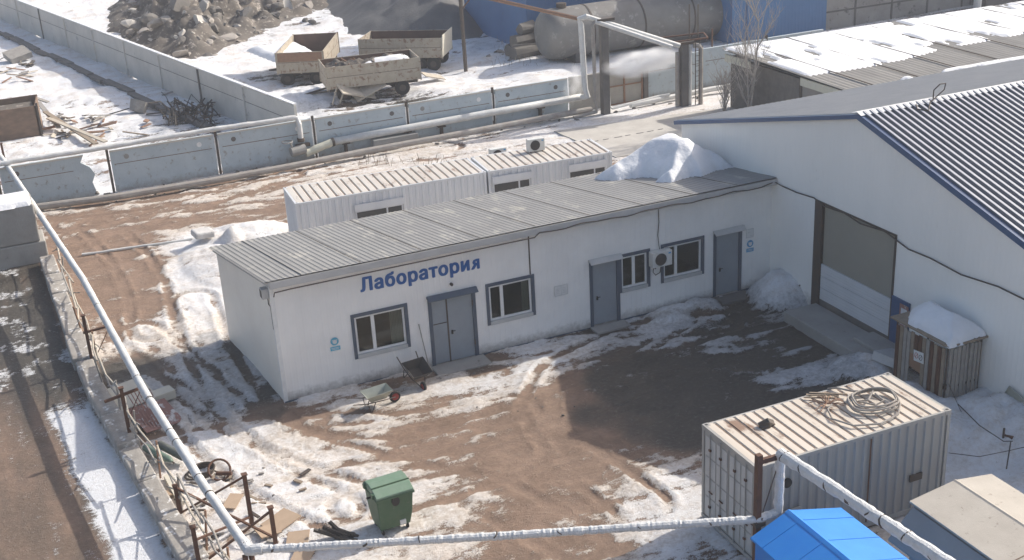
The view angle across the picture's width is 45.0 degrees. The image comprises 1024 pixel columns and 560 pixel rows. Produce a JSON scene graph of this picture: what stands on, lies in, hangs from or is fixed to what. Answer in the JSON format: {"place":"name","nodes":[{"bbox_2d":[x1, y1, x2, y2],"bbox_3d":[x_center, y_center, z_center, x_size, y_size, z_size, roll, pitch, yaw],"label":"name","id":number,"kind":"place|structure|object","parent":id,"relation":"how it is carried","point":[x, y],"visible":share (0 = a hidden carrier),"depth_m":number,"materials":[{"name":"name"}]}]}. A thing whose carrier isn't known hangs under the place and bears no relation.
{"place":"outdoors","nodes":[
{"label":"outdoors","id":0,"kind":"place"},
{"bbox_2d":[0,0,1023,559],"bbox_3d":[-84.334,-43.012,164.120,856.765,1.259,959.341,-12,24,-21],"label":"ground","id":1,"kind":"structure","parent":0,"point":[492,446],"depth_m":40.94,"materials":[{"name":"soil"}]},
{"bbox_2d":[2,45,32,63],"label":"slab","id":2,"kind":"object","parent":1,"relation":"on","point":[18,54],"depth_m":95.41,"materials":[{"name":"grey concrete"}]},
{"bbox_2d":[0,94,42,140],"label":"timber box","id":3,"kind":"object","parent":1,"relation":"on","point":[20,117],"visible":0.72,"depth_m":73.83,"materials":[{"name":"wood"}]},
{"bbox_2d":[0,229,48,269],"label":"concrete block","id":4,"kind":"structure","parent":1,"relation":"on","point":[21,254],"depth_m":54.33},
{"bbox_2d":[0,193,39,247],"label":"concrete block","id":5,"kind":"structure","parent":4,"relation":"on","point":[18,225],"depth_m":53.84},
{"bbox_2d":[0,191,30,210],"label":"snow strip","id":6,"kind":"object","parent":5,"relation":"on","point":[13,200],"visible":1,"depth_m":53.79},
{"bbox_2d":[39,254,59,276],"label":"concrete block","id":7,"kind":"structure","parent":1,"relation":"on","point":[48,263],"depth_m":53.18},
{"bbox_2d":[45,272,70,301],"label":"concrete block","id":8,"kind":"structure","parent":1,"relation":"on","point":[55,283],"depth_m":51.13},
{"bbox_2d":[52,292,72,320],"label":"concrete block","id":9,"kind":"structure","parent":1,"relation":"on","point":[62,302],"depth_m":49.27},
{"bbox_2d":[58,310,81,335],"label":"concrete block","id":10,"kind":"structure","parent":1,"relation":"on","point":[68,322],"depth_m":47.14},
{"bbox_2d":[42,111,97,144],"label":"plank","id":11,"kind":"object","parent":1,"relation":"on","point":[84,136],"visible":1,"depth_m":73.27,"materials":[{"name":"brown wood"}]},
{"bbox_2d":[46,117,107,142],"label":"plank","id":12,"kind":"object","parent":11,"relation":"on","point":[97,138],"visible":1,"depth_m":73.71,"materials":[{"name":"brown wood"}]},
{"bbox_2d":[65,331,92,370],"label":"concrete block","id":13,"kind":"structure","parent":1,"relation":"on","point":[76,345],"depth_m":45.00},
{"bbox_2d":[75,359,100,395],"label":"concrete block","id":14,"kind":"structure","parent":1,"relation":"on","point":[87,372],"depth_m":43.25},
{"bbox_2d":[80,314,106,358],"bbox_3d":[-14.754,2.135,44.267,1.022,2.180,0.184,-17,26,-29],"label":"steel post","id":15,"kind":"object","parent":1,"relation":"on","point":[85,331],"visible":0.63,"depth_m":44.00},
{"bbox_2d":[85,382,119,422],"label":"concrete block","id":16,"kind":"structure","parent":1,"relation":"on","point":[98,394],"depth_m":41.17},
{"bbox_2d":[0,31,221,134],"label":"kerb","id":17,"kind":"structure","parent":1,"relation":"on","point":[131,92],"depth_m":87.48,"materials":[{"name":"concrete"}]},
{"bbox_2d":[101,410,140,457],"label":"concrete block","id":18,"kind":"structure","parent":1,"relation":"on","point":[115,430],"depth_m":39.03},
{"bbox_2d":[52,242,230,559],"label":"railing","id":19,"kind":"object","parent":18,"relation":"attached to","point":[159,460],"visible":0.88,"depth_m":37.06,"materials":[{"name":"brown metal"}]},
{"bbox_2d":[104,386,139,432],"bbox_3d":[-11.978,4.266,38.812,1.376,2.130,0.227,-22,29,-38],"label":"steel post","id":20,"kind":"object","parent":1,"relation":"on","point":[122,394],"visible":0.71,"depth_m":38.54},
{"bbox_2d":[107,378,152,409],"bbox_3d":[-12.891,3.860,41.524,1.514,0.362,1.492,-18,27,-32],"label":"board","id":21,"kind":"object","parent":1,"relation":"on","point":[129,385],"visible":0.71,"depth_m":41.59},
{"bbox_2d":[82,237,193,255],"bbox_3d":[-16.559,-1.551,55.727,5.423,0.142,0.381,-10,23,-16],"label":"ground pipe","id":22,"kind":"object","parent":1,"relation":"on","point":[132,247],"visible":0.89,"depth_m":55.60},
{"bbox_2d":[119,445,157,490],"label":"concrete block","id":23,"kind":"structure","parent":1,"relation":"on","point":[137,466],"depth_m":37.24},
{"bbox_2d":[129,98,147,113],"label":"barrel","id":24,"kind":"object","parent":1,"relation":"on","point":[139,106],"visible":1,"depth_m":78.39,"materials":[{"name":"grey metal"}]},
{"bbox_2d":[0,0,296,126],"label":"concrete fence","id":25,"kind":"object","parent":1,"relation":"on","point":[238,101],"visible":0.97,"depth_m":84.94,"materials":[{"name":"concrete"}]},
{"bbox_2d":[128,398,180,433],"bbox_3d":[-11.628,4.418,40.345,1.300,0.368,1.496,-20,28,-34],"label":"sheet","id":26,"kind":"object","parent":1,"relation":"on","point":[168,410],"visible":0.57,"depth_m":40.31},
{"bbox_2d":[128,389,161,428],"bbox_3d":[-11.870,4.229,40.272,0.746,0.662,1.823,-16,26,-28],"label":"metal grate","id":27,"kind":"object","parent":26,"relation":"on","point":[145,410],"visible":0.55,"depth_m":40.23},
{"bbox_2d":[138,477,179,526],"bbox_3d":[-10.049,7.122,35.731,0.656,1.979,2.388,-15,25,-26],"label":"concrete block","id":28,"kind":"object","parent":1,"relation":"on","point":[157,500],"depth_m":35.28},
{"bbox_2d":[150,385,175,400],"bbox_3d":[-11.795,3.875,41.468,0.900,0.300,0.500,-20,28,-35],"label":"crate","id":29,"kind":"object","parent":1,"relation":"on","point":[167,392],"visible":0.62,"depth_m":41.41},
{"bbox_2d":[158,441,182,460],"bbox_3d":[-10.379,5.269,37.912,1.580,0.244,0.250,16,30,39],"label":"gas cylinder","id":30,"kind":"object","parent":1,"relation":"on","point":[167,448],"visible":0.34,"depth_m":37.93,"materials":[{"name":"metal"}]},
{"bbox_2d":[171,483,181,513],"bbox_3d":[-9.379,6.290,34.751,0.160,1.230,0.160,-12,24,-21],"label":"steel post","id":31,"kind":"object","parent":1,"relation":"on","point":[176,494],"visible":0.82,"depth_m":34.61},
{"bbox_2d":[176,487,272,537],"bbox_3d":[-7.890,6.363,33.887,3.437,0.754,0.055,9,26,28],"label":"brace","id":32,"kind":"object","parent":31,"relation":"attached to","point":[236,518],"visible":0.71,"depth_m":33.69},
{"bbox_2d":[158,514,208,559],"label":"concrete block","id":33,"kind":"object","parent":1,"relation":"on","point":[175,533],"depth_m":33.40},
{"bbox_2d":[149,92,220,127],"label":"brushwood","id":34,"kind":"object","parent":1,"relation":"on","point":[187,108],"visible":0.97,"depth_m":76.44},
{"bbox_2d":[189,524,200,559],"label":"steel post","id":35,"kind":"object","parent":1,"relation":"on","point":[195,541],"visible":1,"depth_m":32.22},
{"bbox_2d":[191,227,214,239],"bbox_3d":[-13.832,-2.096,55.307,0.915,0.424,0.710,-18,27,-31],"label":"ground box","id":36,"kind":"object","parent":1,"relation":"on","point":[203,233],"visible":1,"depth_m":55.11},
{"bbox_2d":[184,461,225,480],"bbox_3d":[-9.084,5.806,36.828,1.427,0.249,0.919,14,28,36],"label":"hose","id":37,"kind":"object","parent":1,"relation":"on","point":[201,465],"visible":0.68,"depth_m":37.00,"materials":[{"name":"rubber"}]},
{"bbox_2d":[107,0,328,58],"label":"rubble heap","id":38,"kind":"object","parent":1,"relation":"on","point":[165,43],"visible":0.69,"depth_m":101.61,"materials":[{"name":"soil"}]},
{"bbox_2d":[207,458,232,480],"bbox_3d":[-8.696,5.649,36.766,0.705,0.468,0.659,-12,24,-21],"label":"wire coil","id":39,"kind":"object","parent":1,"relation":"on","point":[228,473],"visible":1,"depth_m":36.70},
{"bbox_2d":[223,493,243,508],"bbox_3d":[-7.985,6.325,35.354,0.401,0.086,0.702,1,23,9],"label":"cardboard","id":40,"kind":"object","parent":1,"relation":"on","point":[233,500],"visible":0.86,"depth_m":35.34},
{"bbox_2d":[241,472,253,523],"bbox_3d":[-7.283,6.120,34.155,0.160,1.780,0.160,-12,24,-21],"label":"steel post","id":41,"kind":"object","parent":1,"relation":"on","point":[247,495],"visible":0.93,"depth_m":34.04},
{"bbox_2d":[242,554,254,559],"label":"prop","id":42,"kind":"object","parent":1,"relation":"on","point":[244,557],"visible":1,"depth_m":30.00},
{"bbox_2d":[0,153,955,559],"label":"wrapped pipe","id":43,"kind":"object","parent":42,"relation":"on","point":[908,537],"visible":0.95,"depth_m":29.85,"materials":[{"name":"metal"}]},
{"bbox_2d":[267,505,277,544],"bbox_3d":[-6.387,6.685,33.127,0.160,1.430,0.160,-12,24,-21],"label":"steel post","id":44,"kind":"object","parent":1,"relation":"on","point":[270,508],"visible":0.86,"depth_m":33.01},
{"bbox_2d":[260,508,300,532],"bbox_3d":[-6.415,6.676,34.315,0.700,0.101,0.901,14,28,35],"label":"cardboard","id":45,"kind":"object","parent":1,"relation":"on","point":[284,518],"visible":0.93,"depth_m":34.33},
{"bbox_2d":[0,78,567,203],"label":"concrete fence","id":46,"kind":"object","parent":1,"relation":"on","point":[133,167],"visible":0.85,"depth_m":65.56,"materials":[{"name":"grey concrete"}]},
{"bbox_2d":[0,115,309,165],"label":"fence pipe","id":47,"kind":"object","parent":46,"relation":"attached to","point":[300,138],"visible":1,"depth_m":63.31,"materials":[{"name":"metal"}]},
{"bbox_2d":[306,94,580,156],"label":"fence pipe","id":48,"kind":"object","parent":46,"relation":"attached to","point":[441,123],"visible":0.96,"depth_m":69.01,"materials":[{"name":"metal"}]},
{"bbox_2d":[281,140,306,156],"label":"valve","id":49,"kind":"object","parent":48,"relation":"attached to","point":[298,150],"visible":1,"depth_m":66.03,"materials":[{"name":"metal"}]},
{"bbox_2d":[286,529,309,543],"bbox_3d":[-5.796,7.023,33.413,0.601,0.095,0.802,-4,23,-2],"label":"cardboard","id":50,"kind":"object","parent":1,"relation":"on","point":[302,536],"visible":0.64,"depth_m":33.51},
{"bbox_2d":[269,32,339,85],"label":"dump trailer","id":51,"kind":"object","parent":1,"relation":"on","point":[290,66],"visible":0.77,"depth_m":83.43,"materials":[{"name":"metal"}]},
{"bbox_2d":[246,42,310,62],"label":"snow patch","id":52,"kind":"object","parent":51,"relation":"in","point":[268,51],"visible":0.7,"depth_m":86.04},
{"bbox_2d":[36,107,592,209],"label":"ground pipe","id":53,"kind":"object","parent":1,"relation":"on","point":[230,177],"visible":0.98,"depth_m":65.35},
{"bbox_2d":[332,83,386,104],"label":"plank heap","id":54,"kind":"object","parent":1,"relation":"on","point":[360,94],"visible":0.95,"depth_m":78.57,"materials":[{"name":"wood"}]},
{"bbox_2d":[305,49,421,99],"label":"dump trailer","id":55,"kind":"object","parent":1,"relation":"on","point":[399,75],"visible":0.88,"depth_m":78.67,"materials":[{"name":"metal"}]},
{"bbox_2d":[324,53,408,67],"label":"scrap load","id":56,"kind":"object","parent":55,"relation":"in","point":[343,63],"visible":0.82,"depth_m":78.90,"materials":[{"name":"metal"}]},
{"bbox_2d":[346,383,400,411],"bbox_3d":[-4.454,3.878,40.330,1.764,0.621,0.662,-14,25,-25],"label":"wheelbarrow","id":57,"kind":"object","parent":1,"relation":"on","point":[380,392],"visible":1,"depth_m":40.42,"materials":[{"name":"metal"}]},
{"bbox_2d":[283,158,486,231],"bbox_3d":[-5.528,-3.222,55.096,8.612,2.606,2.576,-11,24,-18],"label":"mobile cabin","id":58,"kind":"object","parent":1,"relation":"on","point":[315,204],"visible":0.7,"depth_m":54.03,"materials":[{"name":"metal"}]},
{"bbox_2d":[354,197,403,218],"bbox_3d":[-5.726,-2.949,53.675,2.200,1.010,0.071,-11,24,-18],"label":"window","id":59,"kind":"structure","parent":58,"relation":"in","point":[369,209],"depth_m":53.57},
{"bbox_2d":[362,470,414,535],"bbox_3d":[-3.322,6.089,33.662,1.273,1.504,1.026,-14,25,-24],"label":"rubbish bin","id":60,"kind":"object","parent":1,"relation":"on","point":[389,497],"visible":1,"depth_m":33.28,"materials":[{"name":"plastic"}]},
{"bbox_2d":[371,131,417,146],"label":"duct cover","id":61,"kind":"object","parent":1,"relation":"on","point":[390,139],"visible":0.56,"depth_m":68.05,"materials":[{"name":"concrete"}]},
{"bbox_2d":[326,0,482,39],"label":"gravel heap","id":62,"kind":"object","parent":1,"relation":"on","point":[362,17],"visible":0.62,"depth_m":98.66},
{"bbox_2d":[358,27,452,69],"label":"dump trailer","id":63,"kind":"object","parent":1,"relation":"on","point":[431,49],"visible":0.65,"depth_m":85.50,"materials":[{"name":"metal"}]},
{"bbox_2d":[396,351,432,389],"bbox_3d":[-3.246,3.125,41.721,0.827,0.683,1.499,-16,50,-28],"label":"wheelbarrow","id":64,"kind":"object","parent":1,"relation":"on","point":[417,368],"visible":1,"depth_m":41.69,"materials":[{"name":"metal"}]},
{"bbox_2d":[432,354,491,374],"bbox_3d":[-1.753,2.990,42.994,2.000,0.110,0.815,-12,24,-21],"label":"door step","id":65,"kind":"object","parent":1,"relation":"on","point":[477,361],"depth_m":42.93,"materials":[{"name":"concrete"}]},
{"bbox_2d":[459,0,469,71],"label":"utility pole","id":66,"kind":"object","parent":1,"relation":"on","point":[461,6],"visible":1,"depth_m":83.88,"materials":[{"name":"metal"}]},
{"bbox_2d":[208,167,776,402],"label":"laboratory building","id":67,"kind":"structure","parent":1,"relation":"on","point":[494,299],"depth_m":43.60,"materials":[{"name":"metal"}]},
{"bbox_2d":[350,303,410,359],"bbox_3d":[-4.444,1.706,41.781,2.000,1.630,0.215,-12,24,-21],"label":"window","id":68,"kind":"structure","parent":67,"relation":"in","point":[383,330],"depth_m":41.84,"materials":[{"name":"white plastic"}]},
{"bbox_2d":[426,286,478,365],"bbox_3d":[-1.990,1.620,42.787,1.830,2.660,0.340,-12,24,-21],"label":"door","id":69,"kind":"structure","parent":67,"relation":"in","point":[452,315],"depth_m":42.84,"materials":[{"name":"metal"}]},
{"bbox_2d":[485,274,535,325],"bbox_3d":[-0.064,0.675,43.483,1.860,1.570,0.215,-12,24,-21],"label":"window","id":70,"kind":"structure","parent":67,"relation":"in","point":[512,299],"depth_m":43.55,"materials":[{"name":"white plastic"}]},
{"bbox_2d":[588,253,623,326],"bbox_3d":[3.412,0.387,44.900,1.310,2.650,0.340,-12,24,-21],"label":"door","id":71,"kind":"structure","parent":67,"relation":"in","point":[603,271],"depth_m":44.95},
{"bbox_2d":[619,248,650,292],"bbox_3d":[4.454,-0.354,45.251,1.300,1.500,0.215,-12,24,-21],"label":"window","id":72,"kind":"structure","parent":67,"relation":"in","point":[634,270],"depth_m":45.32,"materials":[{"name":"white plastic"}]},
{"bbox_2d":[273,182,1023,299],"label":"cable","id":73,"kind":"object","parent":67,"relation":"attached to","point":[659,208],"visible":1,"depth_m":41.52,"materials":[{"name":"metal"}]},
{"bbox_2d":[649,247,671,268],"bbox_3d":[5.431,-0.792,45.258,0.820,0.620,0.363,-12,24,-21],"label":"air conditioner","id":74,"kind":"object","parent":67,"relation":"attached to","point":[660,257],"visible":1,"depth_m":45.10,"materials":[{"name":"metal"}]},
{"bbox_2d":[595,133,733,182],"bbox_3d":[5.866,-4.783,49.022,4.950,1.679,4.050,-12,24,-21],"label":"snow heap","id":75,"kind":"object","parent":67,"relation":"on","point":[669,157],"visible":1,"depth_m":48.50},
{"bbox_2d":[661,235,704,283],"bbox_3d":[6.312,-0.787,45.975,1.860,1.530,0.215,-12,24,-21],"label":"window","id":76,"kind":"structure","parent":67,"relation":"in","point":[687,254],"depth_m":46.08,"materials":[{"name":"white plastic"}]},
{"bbox_2d":[713,225,746,296],"bbox_3d":[8.190,-0.704,46.770,1.340,2.690,0.340,-12,24,-21],"label":"door","id":77,"kind":"structure","parent":67,"relation":"in","point":[727,243],"depth_m":46.82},
{"bbox_2d":[504,20,540,59],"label":"log pile","id":78,"kind":"object","parent":1,"relation":"on","point":[522,43],"visible":0.76,"depth_m":87.11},
{"bbox_2d":[471,139,611,193],"bbox_3d":[1.415,-4.566,57.330,6.012,2.606,2.576,-11,24,-17],"label":"mobile cabin","id":79,"kind":"object","parent":1,"relation":"on","point":[510,170],"visible":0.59,"depth_m":56.22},
{"bbox_2d":[492,171,531,191],"bbox_3d":[0.017,-4.264,55.483,1.850,1.010,0.070,-11,24,-17],"label":"window","id":80,"kind":"structure","parent":79,"relation":"in","point":[517,180],"depth_m":55.39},
{"bbox_2d":[526,136,544,152],"bbox_3d":[1.083,-6.269,57.282,0.820,0.620,0.363,-11,24,-17],"label":"air conditioner","id":81,"kind":"object","parent":79,"relation":"on","point":[535,144],"visible":1,"depth_m":57.13,"materials":[{"name":"metal"}]},
{"bbox_2d":[568,159,606,177],"bbox_3d":[3.468,-4.997,56.515,1.900,0.810,0.070,-11,24,-17],"label":"window","id":82,"kind":"structure","parent":79,"relation":"in","point":[580,169],"depth_m":56.44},
{"bbox_2d":[568,72,599,109],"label":"wall section","id":83,"kind":"object","parent":1,"relation":"on","point":[574,85],"depth_m":72.96,"materials":[{"name":"concrete"}]},
{"bbox_2d":[596,16,614,114],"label":"pillar","id":84,"kind":"structure","parent":1,"relation":"on","point":[604,70],"depth_m":71.35,"materials":[{"name":"concrete"}]},
{"bbox_2d":[573,14,680,118],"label":"steam pipe","id":85,"kind":"object","parent":84,"relation":"attached to","point":[654,39],"visible":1,"depth_m":70.89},
{"bbox_2d":[490,0,577,19],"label":"thin pipe","id":86,"kind":"object","parent":85,"relation":"attached to","point":[546,11],"visible":1,"depth_m":72.14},
{"bbox_2d":[591,319,630,334],"bbox_3d":[3.618,1.742,45.233,1.400,0.135,0.565,-12,24,-21],"label":"door step","id":87,"kind":"object","parent":1,"relation":"on","point":[610,327],"depth_m":45.13,"materials":[{"name":"concrete"}]},
{"bbox_2d":[534,0,722,62],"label":"storage tank","id":88,"kind":"object","parent":1,"relation":"on","point":[556,37],"visible":0.77,"depth_m":85.75,"materials":[{"name":"metal"}]},
{"bbox_2d":[464,0,826,43],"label":"blue hall","id":89,"kind":"structure","parent":1,"relation":"on","point":[499,21],"depth_m":89.78,"materials":[{"name":"metal"}]},
{"bbox_2d":[629,85,730,107],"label":"ground pipe","id":90,"kind":"object","parent":1,"relation":"on","point":[672,96],"visible":0.54,"depth_m":73.94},
{"bbox_2d":[678,40,694,106],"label":"pillar","id":91,"kind":"structure","parent":1,"relation":"on","point":[683,49],"depth_m":72.27,"materials":[{"name":"concrete"}]},
{"bbox_2d":[662,4,708,41],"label":"platform","id":92,"kind":"structure","parent":91,"relation":"on","point":[698,33],"depth_m":72.33,"materials":[{"name":"metal"}]},
{"bbox_2d":[675,43,702,106],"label":"pipe","id":93,"kind":"object","parent":1,"relation":"on","point":[677,77],"visible":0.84,"depth_m":72.51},
{"bbox_2d":[636,29,822,96],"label":"concrete fence","id":94,"kind":"object","parent":1,"relation":"on","point":[661,75],"visible":0.34,"depth_m":76.10,"materials":[{"name":"concrete"}]},
{"bbox_2d":[609,57,648,105],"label":"gate","id":95,"kind":"structure","parent":94,"relation":"attached to","point":[628,83],"depth_m":74.27,"materials":[{"name":"metal"}]},
{"bbox_2d":[713,290,746,304],"bbox_3d":[8.410,0.710,47.044,1.450,0.150,0.715,-12,24,-21],"label":"door step","id":96,"kind":"object","parent":1,"relation":"on","point":[733,298],"depth_m":46.93,"materials":[{"name":"concrete"}]},
{"bbox_2d":[751,451,788,559],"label":"steel post","id":97,"kind":"object","parent":1,"relation":"on","point":[760,460],"visible":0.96,"depth_m":29.52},
{"bbox_2d":[701,372,951,559],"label":"shipping container","id":98,"kind":"object","parent":1,"relation":"on","point":[892,468],"visible":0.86,"depth_m":32.15,"materials":[{"name":"metal"}]},
{"bbox_2d":[704,431,728,533],"bbox_3d":[5.340,5.313,32.420,0.110,2.630,1.130,-12,24,-21],"label":"door","id":99,"kind":"structure","parent":98,"relation":"in","point":[716,488],"depth_m":32.35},
{"bbox_2d":[728,451,753,556],"bbox_3d":[5.802,5.694,31.438,0.110,2.630,1.130,-12,24,-21],"label":"door","id":100,"kind":"structure","parent":98,"relation":"in","point":[741,477],"depth_m":31.40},
{"bbox_2d":[827,387,900,426],"bbox_3d":[9.259,3.336,32.661,1.941,0.271,2.088,4,24,17],"label":"hose","id":101,"kind":"object","parent":98,"relation":"on","point":[874,406],"visible":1,"depth_m":32.60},
{"bbox_2d":[784,303,894,355],"bbox_3d":[11.513,1.968,43.049,1.430,0.660,4.950,-12,24,-21],"label":"loading ledge","id":102,"kind":"object","parent":1,"relation":"on","point":[831,331],"visible":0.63,"depth_m":43.13,"materials":[{"name":"concrete"}]},
{"bbox_2d":[674,59,1023,397],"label":"warehouse","id":103,"kind":"structure","parent":1,"relation":"on","point":[941,180],"depth_m":41.21,"materials":[{"name":"white metal"}]},
{"bbox_2d":[889,295,910,342],"bbox_3d":[12.920,1.432,41.219,0.055,1.700,0.860,-12,24,-21],"label":"door","id":104,"kind":"structure","parent":103,"relation":"in","point":[895,303],"depth_m":41.33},
{"bbox_2d":[722,2,1023,108],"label":"long shed","id":105,"kind":"structure","parent":1,"relation":"on","point":[774,83],"depth_m":67.30,"materials":[{"name":"metal"}]},
{"bbox_2d":[725,1,1023,75],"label":"snow sheet","id":106,"kind":"object","parent":105,"relation":"on","point":[866,50],"visible":0.98,"depth_m":71.35,"materials":[{"name":"snow"}]},
{"bbox_2d":[872,348,894,367],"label":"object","id":107,"kind":"object","parent":1,"relation":"on","point":[884,356],"visible":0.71,"depth_m":40.38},
{"bbox_2d":[826,0,1023,29],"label":"concrete hall","id":108,"kind":"structure","parent":1,"relation":"on","point":[843,13],"depth_m":92.90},
{"bbox_2d":[891,311,987,397],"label":"cage shed","id":109,"kind":"structure","parent":1,"relation":"on","point":[930,372],"depth_m":38.04,"materials":[{"name":"wood"}]},
{"bbox_2d":[908,300,985,348],"bbox_3d":[13.258,1.155,38.267,1.620,0.675,2.640,-12,24,-21],"label":"snow heap","id":110,"kind":"object","parent":109,"relation":"on","point":[950,329],"visible":1,"depth_m":37.64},
{"bbox_2d":[888,474,1023,559],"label":"storage box","id":111,"kind":"object","parent":1,"relation":"on","point":[981,517],"visible":0.96,"depth_m":29.54,"materials":[{"name":"metal"}]},
{"bbox_2d":[948,385,1023,468],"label":"cable","id":112,"kind":"object","parent":1,"relation":"on","point":[1003,436],"visible":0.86,"depth_m":35.13,"materials":[{"name":"rubber"}]},
{"bbox_2d":[554,107,733,157],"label":"pavement","id":113,"kind":"structure","parent":0,"point":[623,138],"depth_m":68.69,"materials":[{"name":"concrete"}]},
{"bbox_2d":[709,54,742,110],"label":"bare tree","id":114,"kind":"object","parent":113,"relation":"on","point":[725,85],"visible":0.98,"depth_m":68.78,"materials":[{"name":"plant"}]},
{"bbox_2d":[720,0,784,106],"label":"bare tree","id":115,"kind":"object","parent":113,"relation":"on","point":[753,79],"visible":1,"depth_m":67.46,"materials":[{"name":"plant"}]},
{"bbox_2d":[750,508,908,559],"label":"tool shed","id":116,"kind":"structure","parent":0,"point":[825,534],"depth_m":29.04,"materials":[{"name":"metal"}]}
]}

